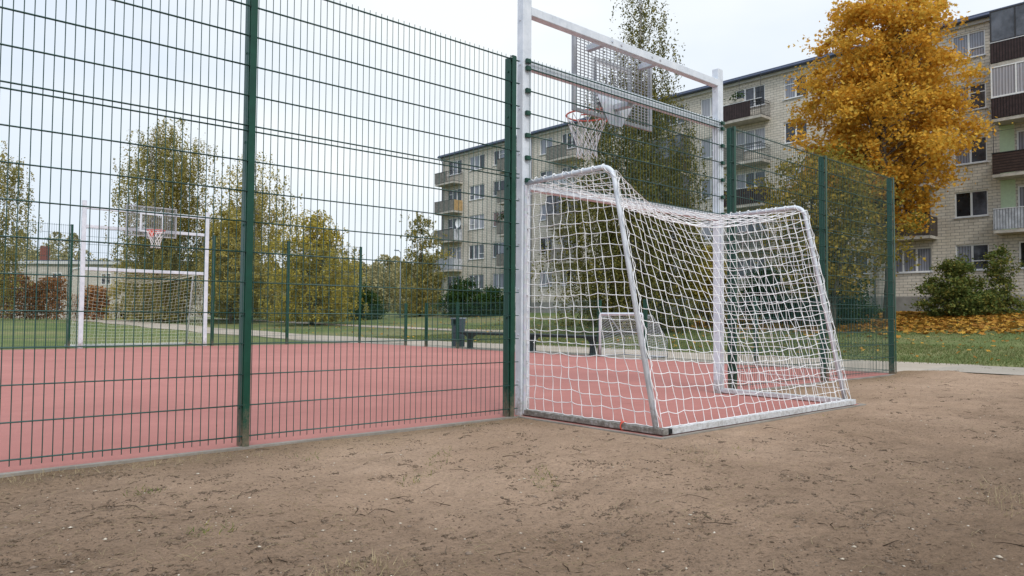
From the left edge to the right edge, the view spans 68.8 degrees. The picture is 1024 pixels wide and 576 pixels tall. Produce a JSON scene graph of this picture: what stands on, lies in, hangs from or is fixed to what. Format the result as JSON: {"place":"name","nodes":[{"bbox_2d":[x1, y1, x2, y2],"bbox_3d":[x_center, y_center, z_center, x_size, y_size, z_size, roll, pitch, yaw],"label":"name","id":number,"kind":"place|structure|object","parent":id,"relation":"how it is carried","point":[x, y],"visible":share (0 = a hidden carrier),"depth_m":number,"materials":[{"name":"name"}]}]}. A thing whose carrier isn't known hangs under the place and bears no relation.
{"place":"outdoors","nodes":[
{"label":"outdoors","id":0,"kind":"place"},
{"bbox_2d":[0,246,215,317],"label":"building","id":1,"kind":"structure","parent":0,"point":[32,269],"depth_m":82.08,"materials":[{"name":"beige brick"}]},
{"bbox_2d":[101,273,110,284],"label":"window","id":2,"kind":"structure","parent":1,"relation":"in","point":[103,281],"depth_m":82.06,"materials":[{"name":"white glass"}]},
{"bbox_2d":[191,318,502,331],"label":"path","id":3,"kind":"structure","parent":0,"point":[368,325],"depth_m":46.25,"materials":[{"name":"grey concrete"}]},
{"bbox_2d":[0,343,888,472],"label":"court","id":4,"kind":"object","parent":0,"point":[450,401],"visible":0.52,"depth_m":8.22,"materials":[{"name":"red rubber"}]},
{"bbox_2d":[65,200,209,348],"bbox_3d":[-9.973,-0.244,20.250,3.203,3.865,2.429,2,-3,-42],"label":"sports goal","id":5,"kind":"object","parent":4,"relation":"on","point":[83,268],"visible":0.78,"depth_m":20.09,"materials":[{"name":"white paint"}]},
{"bbox_2d":[0,343,893,477],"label":"court kerb","id":6,"kind":"structure","parent":4,"relation":"on","point":[68,467],"depth_m":5.48,"materials":[{"name":"concrete"}]},
{"bbox_2d":[0,219,73,348],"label":"fence","id":7,"kind":"object","parent":6,"relation":"on","point":[69,285],"visible":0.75,"depth_m":18.45,"materials":[{"name":"green metal"}]},
{"bbox_2d":[0,0,519,466],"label":"fence","id":8,"kind":"object","parent":6,"relation":"on","point":[247,220],"visible":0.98,"depth_m":4.94,"materials":[{"name":"green metal"}]},
{"bbox_2d":[211,235,361,345],"bbox_3d":[-6.696,0.218,22.746,4.772,3.285,0.106,2,-3,-42],"label":"fence","id":9,"kind":"object","parent":6,"relation":"on","point":[257,273],"visible":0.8,"depth_m":22.64,"materials":[{"name":"green metal"}]},
{"bbox_2d":[362,303,407,344],"bbox_3d":[-4.023,1.180,23.388,0.076,1.390,2.550,2,-3,-42],"label":"side fence","id":10,"kind":"object","parent":6,"relation":"on","point":[405,310],"visible":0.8,"depth_m":23.06,"materials":[{"name":"green metal"}]},
{"bbox_2d":[424,300,601,354],"bbox_3d":[-0.265,1.038,19.192,0.076,1.390,6.720,2,-3,-42],"label":"side fence","id":11,"kind":"object","parent":6,"relation":"on","point":[599,303],"visible":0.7,"depth_m":19.14,"materials":[{"name":"green metal"}]},
{"bbox_2d":[599,313,667,358],"bbox_3d":[2.674,1.046,16.493,0.892,0.998,1.256,2,-3,-42],"label":"mini goal","id":12,"kind":"object","parent":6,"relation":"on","point":[617,326],"visible":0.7,"depth_m":16.64,"materials":[{"name":"white paint"}]},
{"bbox_2d":[643,295,888,370],"bbox_3d":[4.464,0.859,13.913,0.076,1.390,5.020,2,-3,-42],"label":"side fence","id":13,"kind":"object","parent":6,"relation":"on","point":[655,328],"visible":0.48,"depth_m":13.83,"materials":[{"name":"green metal"}]},
{"bbox_2d":[726,126,896,388],"bbox_3d":[4.299,-0.202,10.356,4.764,3.285,0.106,2,-3,-42],"label":"fence","id":14,"kind":"object","parent":6,"relation":"on","point":[732,179],"visible":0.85,"depth_m":10.32,"materials":[{"name":"green metal"}]},
{"bbox_2d":[515,0,855,435],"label":"sports goal","id":15,"kind":"object","parent":4,"relation":"on","point":[615,112],"visible":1,"depth_m":7.02,"materials":[{"name":"white paint"}]},
{"bbox_2d":[50,319,972,370],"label":"gravel path","id":16,"kind":"structure","parent":0,"point":[909,366],"depth_m":21.07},
{"bbox_2d":[0,367,1023,575],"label":"dirt ground","id":17,"kind":"structure","parent":0,"point":[495,436],"depth_m":3.53,"materials":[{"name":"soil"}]},
{"bbox_2d":[0,367,1023,575],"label":"soil clods","id":18,"kind":"object","parent":17,"relation":"on","point":[266,544],"visible":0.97,"depth_m":3.21,"materials":[{"name":"brown soil"}]},
{"bbox_2d":[0,370,1023,575],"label":"soil crumbs","id":19,"kind":"object","parent":17,"relation":"on","point":[245,568],"visible":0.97,"depth_m":3.19,"materials":[{"name":"brown soil"}]},
{"bbox_2d":[0,369,1023,575],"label":"withered tufts","id":20,"kind":"object","parent":17,"relation":"on","point":[373,560],"visible":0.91,"depth_m":3.73,"materials":[{"name":"brown plant"}]},
{"bbox_2d":[0,370,1023,575],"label":"twigs","id":21,"kind":"object","parent":17,"relation":"on","point":[517,505],"visible":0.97,"depth_m":3.35,"materials":[{"name":"brown wood"}]},
{"bbox_2d":[13,386,1022,575],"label":"pale pebbles","id":22,"kind":"object","parent":17,"relation":"on","point":[997,556],"visible":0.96,"depth_m":3.08,"materials":[{"name":"grey stone"}]},
{"bbox_2d":[123,369,1008,534],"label":"sprouting weeds","id":23,"kind":"object","parent":17,"relation":"on","point":[204,532],"visible":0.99,"depth_m":3.92,"materials":[{"name":"green plant"}]},
{"bbox_2d":[0,312,1023,374],"bbox_3d":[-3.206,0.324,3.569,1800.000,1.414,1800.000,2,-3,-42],"label":"lawn","id":24,"kind":"structure","parent":0,"point":[18,324],"depth_m":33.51,"materials":[{"name":"green plant"}]},
{"bbox_2d":[0,141,43,317],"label":"birch tree","id":25,"kind":"object","parent":24,"relation":"on","point":[13,181],"visible":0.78,"depth_m":55.46,"materials":[{"name":"green plant"}]},
{"bbox_2d":[0,272,68,319],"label":"hedge","id":26,"kind":"object","parent":24,"relation":"on","point":[29,300],"visible":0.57,"depth_m":61.68,"materials":[{"name":"brown plant"}]},
{"bbox_2d":[66,285,111,319],"bbox_3d":[-35.032,1.188,61.941,3.177,2.986,3.058,1,-2,-7],"label":"hedge","id":27,"kind":"object","parent":24,"relation":"on","point":[100,295],"visible":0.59,"depth_m":61.65,"materials":[{"name":"brown plant"}]},
{"bbox_2d":[100,279,127,319],"bbox_3d":[-32.887,0.945,61.998,2.547,3.525,2.460,2,-3,-42],"label":"shrub","id":28,"kind":"object","parent":24,"relation":"on","point":[113,287],"visible":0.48,"depth_m":61.71,"materials":[{"name":"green plant"}]},
{"bbox_2d":[120,303,159,319],"bbox_3d":[-31.664,1.982,64.021,1.770,1.460,4.170,0,-2,0],"label":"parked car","id":29,"kind":"object","parent":24,"relation":"on","point":[132,312],"visible":0.2,"depth_m":62.44,"materials":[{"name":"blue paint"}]},
{"bbox_2d":[108,238,202,320],"bbox_3d":[-29.087,-1.160,61.911,7.643,7.744,7.798,2,-3,-42],"label":"autumn tree","id":30,"kind":"object","parent":24,"relation":"on","point":[146,290],"visible":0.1,"depth_m":60.57,"materials":[{"name":"green plant"}]},
{"bbox_2d":[103,117,224,321],"bbox_3d":[-25.935,-5.132,56.379,8.428,15.497,9.140,2,-3,-42],"label":"birch tree","id":31,"kind":"object","parent":24,"relation":"on","point":[170,141],"visible":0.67,"depth_m":55.21,"materials":[{"name":"green plant"}]},
{"bbox_2d":[0,231,440,311],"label":"distant wood","id":32,"kind":"object","parent":24,"relation":"on","point":[380,278],"visible":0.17,"depth_m":115.83,"materials":[{"name":"green plant"}]},
{"bbox_2d":[189,205,280,323],"bbox_3d":[-19.770,-1.657,53.297,5.991,8.433,6.106,0,-2,17],"label":"autumn tree","id":33,"kind":"object","parent":24,"relation":"on","point":[224,245],"visible":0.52,"depth_m":52.72,"materials":[{"name":"green plant"}]},
{"bbox_2d":[189,200,281,319],"bbox_3d":[-23.194,-2.461,62.386,8.229,10.317,8.350,2,-3,-42],"label":"autumn tree","id":34,"kind":"object","parent":24,"relation":"on","point":[217,272],"visible":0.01,"depth_m":61.96,"materials":[{"name":"green plant"}]},
{"bbox_2d":[190,149,307,318],"bbox_3d":[-20.401,-4.112,58.420,9.017,13.513,9.118,2,-3,-42],"label":"birch tree","id":35,"kind":"object","parent":24,"relation":"on","point":[259,216],"visible":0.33,"depth_m":57.55,"materials":[{"name":"green plant"}]},
{"bbox_2d":[257,209,369,324],"bbox_3d":[-12.981,-1.398,49.784,7.329,7.834,8.544,2,-3,-42],"label":"autumn tree","id":36,"kind":"object","parent":24,"relation":"on","point":[311,262],"visible":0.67,"depth_m":49.23,"materials":[{"name":"green plant"}]},
{"bbox_2d":[289,239,363,312],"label":"autumn tree","id":37,"kind":"object","parent":24,"relation":"on","point":[337,274],"visible":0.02,"depth_m":63.71,"materials":[{"name":"green plant"}]},
{"bbox_2d":[345,282,386,319],"bbox_3d":[-11.551,1.022,58.976,4.139,3.024,3.393,2,-3,-42],"label":"round bush","id":38,"kind":"object","parent":24,"relation":"on","point":[368,300],"visible":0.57,"depth_m":58.48,"materials":[{"name":"green plant"}]},
{"bbox_2d":[394,250,400,317],"bbox_3d":[-9.183,-0.261,60.050,0.620,5.620,0.200,2,-3,-42],"label":"street lamp","id":39,"kind":"object","parent":24,"relation":"on","point":[400,278],"visible":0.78,"depth_m":60.16,"materials":[{"name":"grey metal"}]},
{"bbox_2d":[384,212,447,315],"bbox_3d":[-7.589,-1.980,62.005,5.200,8.698,5.635,1,-2,-23],"label":"slender tree","id":40,"kind":"object","parent":24,"relation":"on","point":[420,306],"visible":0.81,"depth_m":61.56,"materials":[{"name":"green plant"}]},
{"bbox_2d":[431,273,483,316],"bbox_3d":[-4.016,0.551,58.251,4.186,3.416,3.975,2,-3,-42],"label":"shrub","id":41,"kind":"object","parent":24,"relation":"on","point":[452,296],"visible":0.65,"depth_m":57.67,"materials":[{"name":"green plant"}]},
{"bbox_2d":[466,284,515,315],"bbox_3d":[-1.634,0.933,57.272,4.055,2.452,4.226,2,-3,-42],"label":"shrub","id":42,"kind":"object","parent":24,"relation":"on","point":[490,310],"visible":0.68,"depth_m":56.49,"materials":[{"name":"green plant"}]},
{"bbox_2d":[530,0,726,331],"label":"birch tree","id":43,"kind":"object","parent":24,"relation":"on","point":[635,151],"visible":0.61,"depth_m":32.06,"materials":[{"name":"green plant"}]},
{"bbox_2d":[261,314,1022,362],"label":"scattered leaves","id":44,"kind":"object","parent":24,"relation":"on","point":[708,341],"visible":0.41,"depth_m":26.11,"materials":[{"name":"plant"}]},
{"bbox_2d":[674,245,744,324],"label":"young tree","id":45,"kind":"object","parent":24,"relation":"on","point":[706,307],"visible":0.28,"depth_m":35.52,"materials":[{"name":"green plant"}]},
{"bbox_2d":[434,2,1023,312],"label":"apartment building","id":46,"kind":"structure","parent":24,"relation":"on","point":[982,216],"depth_m":45.25,"materials":[{"name":"brick"}]},
{"bbox_2d":[439,247,457,258],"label":"balcony plant","id":47,"kind":"object","parent":46,"relation":"on","point":[446,255],"visible":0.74,"depth_m":68.20,"materials":[{"name":"green plant"}]},
{"bbox_2d":[446,276,460,290],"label":"window","id":48,"kind":"structure","parent":46,"relation":"in","point":[449,278],"depth_m":69.59,"materials":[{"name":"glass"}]},
{"bbox_2d":[448,217,460,229],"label":"window","id":49,"kind":"structure","parent":46,"relation":"in","point":[450,220],"depth_m":69.59,"materials":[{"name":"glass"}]},
{"bbox_2d":[448,188,460,199],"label":"window","id":50,"kind":"structure","parent":46,"relation":"in","point":[451,195],"depth_m":69.47,"materials":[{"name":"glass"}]},
{"bbox_2d":[449,246,460,258],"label":"window","id":51,"kind":"structure","parent":46,"relation":"in","point":[451,248],"depth_m":69.03,"materials":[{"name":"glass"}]},
{"bbox_2d":[448,159,461,175],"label":"window","id":52,"kind":"structure","parent":46,"relation":"in","point":[458,170],"depth_m":69.49,"materials":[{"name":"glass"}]},
{"bbox_2d":[468,274,483,289],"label":"window","id":53,"kind":"structure","parent":46,"relation":"in","point":[480,278],"depth_m":66.45,"materials":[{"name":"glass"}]},
{"bbox_2d":[468,214,483,230],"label":"window","id":54,"kind":"structure","parent":46,"relation":"in","point":[472,222],"depth_m":67.11,"materials":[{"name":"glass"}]},
{"bbox_2d":[469,244,483,259],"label":"window","id":55,"kind":"structure","parent":46,"relation":"in","point":[473,248],"depth_m":66.89,"materials":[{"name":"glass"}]},
{"bbox_2d":[469,183,483,200],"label":"window","id":56,"kind":"structure","parent":46,"relation":"in","point":[477,188],"depth_m":67.15,"materials":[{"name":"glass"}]},
{"bbox_2d":[469,153,484,171],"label":"window","id":57,"kind":"structure","parent":46,"relation":"in","point":[481,163],"depth_m":67.18,"materials":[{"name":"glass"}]},
{"bbox_2d":[492,273,503,288],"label":"window","id":58,"kind":"structure","parent":46,"relation":"in","point":[499,276],"depth_m":64.44,"materials":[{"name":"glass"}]},
{"bbox_2d":[492,210,503,227],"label":"window","id":59,"kind":"structure","parent":46,"relation":"in","point":[495,215],"depth_m":65.06,"materials":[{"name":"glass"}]},
{"bbox_2d":[493,242,503,257],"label":"window","id":60,"kind":"structure","parent":46,"relation":"in","point":[496,248],"depth_m":64.74,"materials":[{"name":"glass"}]},
{"bbox_2d":[493,179,503,196],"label":"window","id":61,"kind":"structure","parent":46,"relation":"in","point":[502,181],"depth_m":65.02,"materials":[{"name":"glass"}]},
{"bbox_2d":[493,149,503,165],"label":"window","id":62,"kind":"structure","parent":46,"relation":"in","point":[500,153],"depth_m":65.06,"materials":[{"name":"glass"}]},
{"bbox_2d":[496,208,503,220],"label":"balcony plant","id":63,"kind":"object","parent":46,"relation":"on","point":[502,218],"visible":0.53,"depth_m":62.72,"materials":[{"name":"green plant"}]},
{"bbox_2d":[539,204,545,220],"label":"window","id":64,"kind":"structure","parent":46,"relation":"in","point":[543,218],"depth_m":60.64,"materials":[{"name":"glass"}]},
{"bbox_2d":[539,270,551,286],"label":"window","id":65,"kind":"structure","parent":46,"relation":"in","point":[543,277],"depth_m":60.17,"materials":[{"name":"glass"}]},
{"bbox_2d":[539,237,551,253],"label":"window","id":66,"kind":"structure","parent":46,"relation":"in","point":[544,239],"depth_m":60.38,"materials":[{"name":"glass"}]},
{"bbox_2d":[539,137,551,155],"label":"window","id":67,"kind":"structure","parent":46,"relation":"in","point":[543,143],"depth_m":60.77,"materials":[{"name":"glass"}]},
{"bbox_2d":[540,170,551,182],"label":"window","id":68,"kind":"structure","parent":46,"relation":"in","point":[543,173],"depth_m":60.58,"materials":[{"name":"glass"}]},
{"bbox_2d":[561,268,576,285],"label":"window","id":69,"kind":"structure","parent":46,"relation":"in","point":[565,278],"depth_m":58.39,"materials":[{"name":"glass"}]},
{"bbox_2d":[561,235,576,247],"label":"window","id":70,"kind":"structure","parent":46,"relation":"in","point":[564,237],"depth_m":58.67,"materials":[{"name":"glass"}]},
{"bbox_2d":[562,131,575,149],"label":"window","id":71,"kind":"structure","parent":46,"relation":"in","point":[566,135],"depth_m":58.77,"materials":[{"name":"glass"}]},
{"bbox_2d":[562,165,576,175],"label":"window","id":72,"kind":"structure","parent":46,"relation":"in","point":[563,168],"depth_m":58.72,"materials":[{"name":"glass"}]},
{"bbox_2d":[662,103,684,126],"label":"window","id":73,"kind":"structure","parent":46,"relation":"in","point":[681,122],"depth_m":50.94,"materials":[{"name":"glass"}]},
{"bbox_2d":[700,97,711,116],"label":"window","id":74,"kind":"structure","parent":46,"relation":"in","point":[706,103],"depth_m":49.38,"materials":[{"name":"glass"}]},
{"bbox_2d":[700,178,712,199],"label":"window","id":75,"kind":"structure","parent":46,"relation":"in","point":[709,187],"depth_m":49.07,"materials":[{"name":"glass"}]},
{"bbox_2d":[700,137,712,159],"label":"window","id":76,"kind":"structure","parent":46,"relation":"in","point":[707,139],"depth_m":49.22,"materials":[{"name":"glass"}]},
{"bbox_2d":[701,220,712,239],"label":"window","id":77,"kind":"structure","parent":46,"relation":"in","point":[705,229],"depth_m":49.07,"materials":[{"name":"glass"}]},
{"bbox_2d":[724,90,744,104],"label":"balcony plant","id":78,"kind":"object","parent":46,"relation":"on","point":[735,100],"visible":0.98,"depth_m":46.45,"materials":[{"name":"green plant"}]},
{"bbox_2d":[735,83,764,107],"bbox_3d":[14.947,-11.939,46.934,0.200,1.345,2.170,2,-3,-42],"label":"window","id":79,"kind":"structure","parent":46,"relation":"in","point":[752,92],"depth_m":46.84,"materials":[{"name":"glass"}]},
{"bbox_2d":[736,170,764,188],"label":"window","id":80,"kind":"structure","parent":46,"relation":"in","point":[760,174],"depth_m":46.91,"materials":[{"name":"glass"}]},
{"bbox_2d":[736,127,765,151],"bbox_3d":[14.929,-9.256,46.827,0.200,1.345,2.170,2,-3,-42],"label":"window","id":81,"kind":"structure","parent":46,"relation":"in","point":[760,131],"depth_m":46.82,"materials":[{"name":"glass"}]},
{"bbox_2d":[737,257,765,279],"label":"window","id":82,"kind":"structure","parent":46,"relation":"in","point":[743,263],"depth_m":46.73,"materials":[{"name":"glass"}]},
{"bbox_2d":[737,214,765,231],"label":"window","id":83,"kind":"structure","parent":46,"relation":"in","point":[743,227],"depth_m":46.70,"materials":[{"name":"glass"}]},
{"bbox_2d":[782,74,806,100],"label":"window","id":84,"kind":"structure","parent":46,"relation":"in","point":[788,93],"depth_m":44.92,"materials":[{"name":"glass"}]},
{"bbox_2d":[784,119,806,144],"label":"window","id":85,"kind":"structure","parent":46,"relation":"in","point":[786,130],"depth_m":44.90,"materials":[{"name":"glass"}]},
{"bbox_2d":[784,164,807,188],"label":"window","id":86,"kind":"structure","parent":46,"relation":"in","point":[800,164],"depth_m":44.83,"materials":[{"name":"glass"}]},
{"bbox_2d":[844,251,867,275],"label":"window","id":87,"kind":"structure","parent":46,"relation":"in","point":[865,261],"depth_m":41.50,"materials":[{"name":"glass"}]},
{"bbox_2d":[897,195,930,215],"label":"window","id":88,"kind":"structure","parent":46,"relation":"in","point":[930,195],"depth_m":39.64,"materials":[{"name":"glass"}]},
{"bbox_2d":[896,247,932,273],"bbox_3d":[21.094,-1.443,39.562,0.200,1.345,2.220,2,-3,-42],"label":"window","id":89,"kind":"structure","parent":46,"relation":"in","point":[926,252],"depth_m":39.37,"materials":[{"name":"glass"}]},
{"bbox_2d":[952,29,986,60],"bbox_3d":[23.100,-12.247,37.830,0.200,1.345,1.620,2,-3,-42],"label":"window","id":90,"kind":"structure","parent":46,"relation":"in","point":[974,41],"depth_m":37.77,"materials":[{"name":"glass"}]},
{"bbox_2d":[952,82,987,114],"bbox_3d":[23.082,-9.564,37.724,0.200,1.345,1.620,2,-3,-42],"label":"window","id":91,"kind":"structure","parent":46,"relation":"in","point":[982,94],"depth_m":37.50,"materials":[{"name":"glass"}]},
{"bbox_2d":[953,189,989,218],"bbox_3d":[23.047,-4.199,37.510,0.200,1.345,1.620,2,-3,-42],"label":"window","id":92,"kind":"structure","parent":46,"relation":"in","point":[971,204],"depth_m":37.53,"materials":[{"name":"glass"}]},
{"bbox_2d":[954,136,988,165],"bbox_3d":[23.064,-6.882,37.617,0.200,1.345,1.620,2,-3,-42],"label":"window","id":93,"kind":"structure","parent":46,"relation":"in","point":[981,154],"depth_m":37.50,"materials":[{"name":"glass"}]},
{"bbox_2d":[955,243,988,270],"bbox_3d":[23.029,-1.516,37.403,0.200,1.345,1.620,2,-3,-42],"label":"window","id":94,"kind":"structure","parent":46,"relation":"in","point":[976,251],"depth_m":37.36,"materials":[{"name":"glass"}]},
{"bbox_2d":[1016,130,1023,149],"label":"window","id":95,"kind":"structure","parent":46,"relation":"in","point":[1020,133],"depth_m":36.09,"materials":[{"name":"glass"}]},
{"bbox_2d":[1017,241,1023,268],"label":"window","id":96,"kind":"structure","parent":46,"relation":"in","point":[1021,243],"depth_m":35.89,"materials":[{"name":"glass"}]},
{"bbox_2d":[1017,185,1023,206],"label":"window","id":97,"kind":"structure","parent":46,"relation":"in","point":[1020,188],"depth_m":35.99,"materials":[{"name":"glass"}]},
{"bbox_2d":[737,259,801,322],"bbox_3d":[12.527,0.160,35.844,3.732,3.120,4.194,2,-3,-42],"label":"shrub","id":98,"kind":"object","parent":24,"relation":"on","point":[769,290],"visible":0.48,"depth_m":35.21,"materials":[{"name":"green plant"}]},
{"bbox_2d":[585,311,1023,338],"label":"fallen leaves","id":99,"kind":"object","parent":24,"relation":"on","point":[918,318],"visible":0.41,"depth_m":30.81,"materials":[{"name":"plant"}]},
{"bbox_2d":[791,252,884,324],"bbox_3d":[14.259,-0.063,32.989,4.094,3.488,3.858,2,-3,-42],"label":"shrub","id":100,"kind":"object","parent":24,"relation":"on","point":[843,306],"visible":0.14,"depth_m":32.23,"materials":[{"name":"green plant"}]},
{"bbox_2d":[745,135,935,328],"bbox_3d":[12.978,-2.169,30.104,7.237,7.844,6.757,2,-3,-42],"label":"broadleaf tree","id":101,"kind":"object","parent":24,"relation":"on","point":[790,170],"visible":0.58,"depth_m":29.52,"materials":[{"name":"green plant"}]},
{"bbox_2d":[779,0,999,319],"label":"maple tree","id":102,"kind":"object","parent":24,"relation":"on","point":[882,113],"visible":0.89,"depth_m":32.84,"materials":[{"name":"orange plant"}]},
{"bbox_2d":[904,250,1005,315],"bbox_3d":[20.116,-0.190,34.378,3.807,3.073,3.582,0,-2,5],"label":"shrub","id":103,"kind":"object","parent":24,"relation":"on","point":[963,297],"visible":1,"depth_m":33.78,"materials":[{"name":"green plant"}]},
{"bbox_2d":[979,243,1023,314],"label":"shrub","id":104,"kind":"object","parent":24,"relation":"on","point":[993,270],"visible":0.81,"depth_m":33.75,"materials":[{"name":"green plant"}]},
{"bbox_2d":[0,0,1023,297],"label":"sky","id":105,"kind":"structure","parent":0,"point":[738,38],"materials":[{"name":"white"}]},
{"bbox_2d":[289,339,897,372],"bbox_3d":[-0.842,1.742,20.477,0.858,0.138,21.900,2,-3,-42],"label":"paved strip","id":106,"kind":"object","parent":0,"point":[833,368],"visible":0.14,"depth_m":17.01,"materials":[{"name":"grey concrete"}]},
{"bbox_2d":[450,318,465,346],"bbox_3d":[-1.536,1.260,21.349,0.340,0.820,0.320,2,-3,-42],"label":"litter bin","id":107,"kind":"object","parent":106,"relation":"on","point":[460,328],"visible":0.48,"depth_m":21.26,"materials":[{"name":"grey metal"}]},
{"bbox_2d":[460,331,502,347],"bbox_3d":[-0.478,1.417,20.009,0.420,0.455,2.860,2,-3,-42],"label":"bench","id":108,"kind":"object","parent":106,"relation":"on","point":[470,335],"visible":0.4,"depth_m":20.67,"materials":[{"name":"black wood"}]},
{"bbox_2d":[530,333,611,354],"bbox_3d":[1.203,1.353,18.132,0.420,0.455,2.860,2,-3,-42],"label":"bench","id":109,"kind":"object","parent":106,"relation":"on","point":[564,336],"visible":0.52,"depth_m":17.79,"materials":[{"name":"black wood"}]},
{"bbox_2d":[924,365,1023,374],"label":"tarmac path","id":110,"kind":"structure","parent":0,"point":[990,369],"depth_m":13.06,"materials":[{"name":"grey asphalt"}]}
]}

